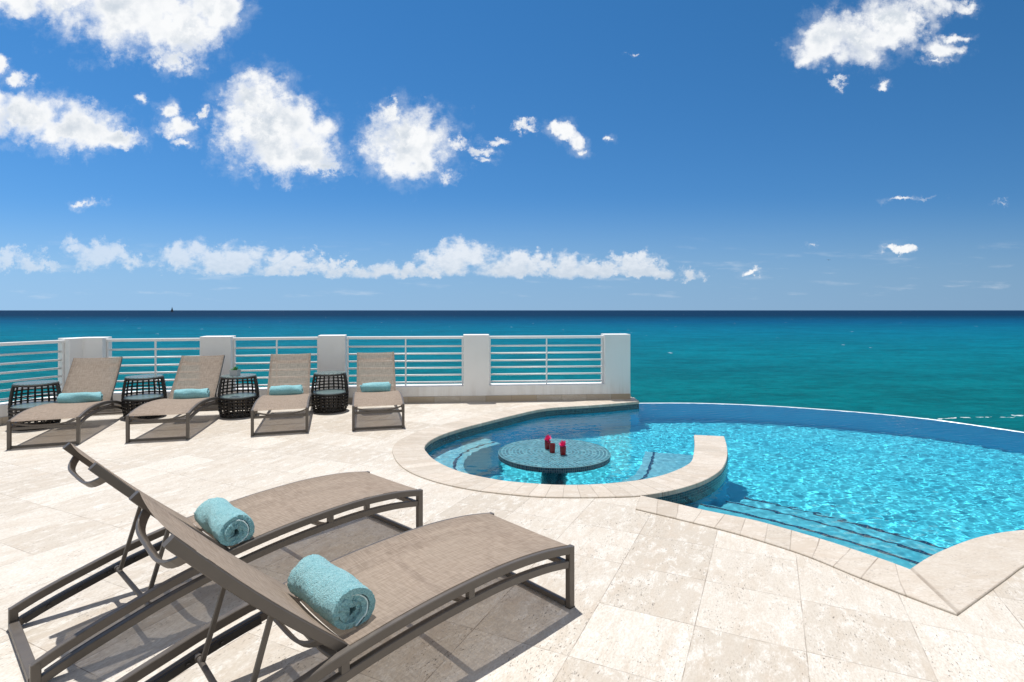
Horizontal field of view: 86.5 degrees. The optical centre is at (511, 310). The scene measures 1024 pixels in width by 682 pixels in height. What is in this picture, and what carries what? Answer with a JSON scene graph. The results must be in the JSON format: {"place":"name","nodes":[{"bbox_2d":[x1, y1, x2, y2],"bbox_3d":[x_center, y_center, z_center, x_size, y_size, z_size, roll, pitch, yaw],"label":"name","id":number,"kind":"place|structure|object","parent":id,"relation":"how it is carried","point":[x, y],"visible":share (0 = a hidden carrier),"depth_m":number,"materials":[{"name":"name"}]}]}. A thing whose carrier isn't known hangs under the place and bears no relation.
{"place":"outdoors","nodes":[
{"label":"outdoors","id":0,"kind":"place"},
{"bbox_2d":[0,397,1023,681],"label":"terrace","id":1,"kind":"structure","parent":0,"point":[660,599],"depth_m":2.91,"materials":[{"name":"stone"}]},
{"bbox_2d":[7,381,60,430],"bbox_3d":[-6.120,1.212,7.000,0.540,0.576,0.540,0,0,-35],"label":"side table","id":2,"kind":"object","parent":1,"relation":"on","point":[15,407],"visible":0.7,"depth_m":7.04,"materials":[{"name":"wicker"}]},
{"bbox_2d":[7,357,126,449],"bbox_3d":[-5.491,1.077,6.880,0.644,0.845,1.975,0,0,-21],"label":"sun lounger","id":3,"kind":"object","parent":1,"relation":"on","point":[93,374],"visible":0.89,"depth_m":7.00,"materials":[{"name":"beige fabric"}]},
{"bbox_2d":[57,392,102,402],"bbox_3d":[-5.572,1.130,7.034,0.459,0.143,0.172,0,0,-26],"label":"rolled towel","id":4,"kind":"object","parent":3,"relation":"on","point":[82,397],"visible":1,"depth_m":6.99,"materials":[{"name":"teal fabric"}]},
{"bbox_2d":[121,375,166,418],"bbox_3d":[-5.170,1.212,7.660,0.540,0.576,0.540,0,0,-30],"label":"side table","id":5,"kind":"object","parent":1,"relation":"on","point":[136,400],"visible":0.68,"depth_m":7.66,"materials":[{"name":"wicker"}]},
{"bbox_2d":[126,355,230,442],"bbox_3d":[-4.306,1.077,7.190,0.644,0.845,1.975,0,0,-15],"label":"sun lounger","id":6,"kind":"object","parent":1,"relation":"on","point":[198,372],"visible":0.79,"depth_m":7.17,"materials":[{"name":"beige fabric"}]},
{"bbox_2d":[173,388,209,398],"bbox_3d":[-4.332,1.129,7.365,0.426,0.141,0.166,0,0,-16],"label":"rolled towel","id":7,"kind":"object","parent":6,"relation":"on","point":[190,393],"visible":0.98,"depth_m":7.31,"materials":[{"name":"teal fabric"}]},
{"bbox_2d":[8,442,422,681],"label":"sun lounger","id":8,"kind":"object","parent":1,"relation":"on","point":[275,512],"visible":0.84,"depth_m":2.83,"materials":[{"name":"beige fabric"}]},
{"bbox_2d":[194,497,254,545],"bbox_3d":[-1.535,1.119,2.896,0.427,0.165,0.187,0,0,44],"label":"rolled towel","id":9,"kind":"object","parent":8,"relation":"on","point":[223,521],"visible":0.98,"depth_m":2.79,"materials":[{"name":"teal fabric"}]},
{"bbox_2d":[217,374,259,418],"bbox_3d":[-3.895,1.212,7.760,0.540,0.576,0.540,0,0,-22],"label":"side table","id":10,"kind":"object","parent":1,"relation":"on","point":[247,398],"visible":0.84,"depth_m":7.68,"materials":[{"name":"wicker"}]},
{"bbox_2d":[229,367,240,375],"bbox_3d":[-3.897,0.853,7.666,0.141,0.141,0.123,0,0,0],"label":"potted plant","id":11,"kind":"object","parent":10,"relation":"on","point":[234,371],"visible":1,"depth_m":7.62,"materials":[{"name":"grey ceramic"}]},
{"bbox_2d":[251,353,312,435],"bbox_3d":[-3.107,1.077,7.510,0.644,0.845,1.975,0,0,-18],"label":"sun lounger","id":12,"kind":"object","parent":1,"relation":"on","point":[289,369],"visible":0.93,"depth_m":7.79,"materials":[{"name":"beige fabric"}]},
{"bbox_2d":[269,385,302,394],"bbox_3d":[-3.181,1.127,7.670,0.451,0.146,0.165,0,0,-16],"label":"rolled towel","id":13,"kind":"object","parent":12,"relation":"on","point":[287,390],"visible":0.98,"depth_m":7.62,"materials":[{"name":"teal fabric"}]},
{"bbox_2d":[0,334,630,424],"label":"parapet wall","id":14,"kind":"structure","parent":1,"relation":"on","point":[474,387],"depth_m":8.90,"materials":[{"name":"paint"}]},
{"bbox_2d":[0,340,64,400],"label":"railing","id":15,"kind":"object","parent":14,"relation":"on","point":[62,342],"visible":0.78,"depth_m":7.54,"materials":[{"name":"white metal"}]},
{"bbox_2d":[106,338,199,390],"bbox_3d":[-5.435,0.833,8.302,1.309,0.810,0.050,0,0,-12],"label":"railing","id":16,"kind":"object","parent":14,"relation":"on","point":[155,356],"visible":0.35,"depth_m":8.28,"materials":[{"name":"white metal"}]},
{"bbox_2d":[233,337,317,388],"bbox_3d":[-3.743,0.833,8.663,1.277,0.810,0.050,0,0,-12],"label":"railing","id":17,"kind":"object","parent":14,"relation":"on","point":[272,338],"visible":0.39,"depth_m":8.61,"materials":[{"name":"white metal"}]},
{"bbox_2d":[347,336,462,385],"bbox_3d":[-1.747,0.833,8.947,1.888,0.810,0.050,0,0,-5],"label":"railing","id":18,"kind":"object","parent":14,"relation":"on","point":[400,337],"visible":0.68,"depth_m":8.95,"materials":[{"name":"white metal"}]},
{"bbox_2d":[489,335,602,384],"bbox_3d":[0.581,0.833,9.155,1.936,0.810,0.050,0,0,-5],"label":"railing","id":19,"kind":"object","parent":14,"relation":"on","point":[546,345],"visible":0.89,"depth_m":9.13,"materials":[{"name":"white metal"}]},
{"bbox_2d":[311,371,348,413],"bbox_3d":[-2.715,1.212,8.120,0.540,0.576,0.540,0,0,-14],"label":"side table","id":20,"kind":"object","parent":1,"relation":"on","point":[335,394],"visible":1,"depth_m":8.09,"materials":[{"name":"wicker"}]},
{"bbox_2d":[115,490,574,681],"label":"sun lounger","id":21,"kind":"object","parent":1,"relation":"on","point":[408,577],"visible":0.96,"depth_m":2.19,"materials":[{"name":"beige fabric"}]},
{"bbox_2d":[287,554,375,629],"bbox_3d":[-0.727,1.117,2.170,0.403,0.168,0.187,0,0,44],"label":"rolled towel","id":22,"kind":"object","parent":21,"relation":"on","point":[332,594],"visible":1,"depth_m":2.08,"materials":[{"name":"teal fabric"}]},
{"bbox_2d":[352,352,404,430],"bbox_3d":[-1.934,1.077,7.790,0.644,0.845,1.975,0,0,-15],"label":"sun lounger","id":23,"kind":"object","parent":1,"relation":"on","point":[375,367],"visible":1,"depth_m":8.04,"materials":[{"name":"beige fabric"}]},
{"bbox_2d":[360,382,390,391],"bbox_3d":[-1.990,1.125,7.957,0.451,0.150,0.170,0,0,-17],"label":"rolled towel","id":24,"kind":"object","parent":23,"relation":"on","point":[376,387],"visible":0.98,"depth_m":7.90,"materials":[{"name":"teal fabric"}]},
{"bbox_2d":[392,397,1023,615],"bbox_3d":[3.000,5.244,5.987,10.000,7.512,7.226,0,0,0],"label":"swimming pool","id":25,"kind":"structure","parent":1,"relation":"in","point":[957,579],"depth_m":4.01,"materials":[{"name":"stone"}]},
{"bbox_2d":[498,438,610,472],"bbox_3d":[0.447,2.200,5.790,1.186,1.400,1.186,0,0,0],"label":"pool bar table","id":26,"kind":"object","parent":25,"relation":"in","point":[534,455],"visible":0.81,"depth_m":5.58,"materials":[{"name":"tile"}]},
{"bbox_2d":[544,435,550,448],"bbox_3d":[0.393,1.422,5.896,0.116,0.153,0.088,0,0,-40],"label":"flower vase","id":27,"kind":"object","parent":26,"relation":"on","point":[547,439],"visible":0.88,"depth_m":5.88,"materials":[{"name":"red glass"}]},
{"bbox_2d":[549,443,554,452],"bbox_3d":[0.425,1.454,5.745,0.066,0.091,0.066,0,0,0],"label":"votive glass","id":28,"kind":"object","parent":26,"relation":"on","point":[551,447],"visible":1,"depth_m":5.72,"materials":[{"name":"red glass"}]},
{"bbox_2d":[559,440,566,454],"bbox_3d":[0.528,1.422,5.662,0.081,0.154,0.139,0,0,0],"label":"flower vase","id":29,"kind":"object","parent":26,"relation":"on","point":[562,443],"visible":1,"depth_m":5.64,"materials":[{"name":"red glass"}]},
{"bbox_2d":[426,403,1023,568],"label":"pool water","id":30,"kind":"structure","parent":25,"relation":"in","point":[908,492],"depth_m":5.58,"materials":[{"name":"blue liquid"}]},
{"bbox_2d":[0,310,1023,431],"bbox_3d":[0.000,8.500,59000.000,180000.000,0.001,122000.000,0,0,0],"label":"sea","id":31,"kind":"structure","parent":0,"point":[964,366],"depth_m":124.33,"materials":[{"name":"liquid"}]},
{"bbox_2d":[0,0,1023,309],"label":"sky","id":32,"kind":"structure","parent":0,"point":[155,154],"materials":[{"name":"blue"}]}
]}

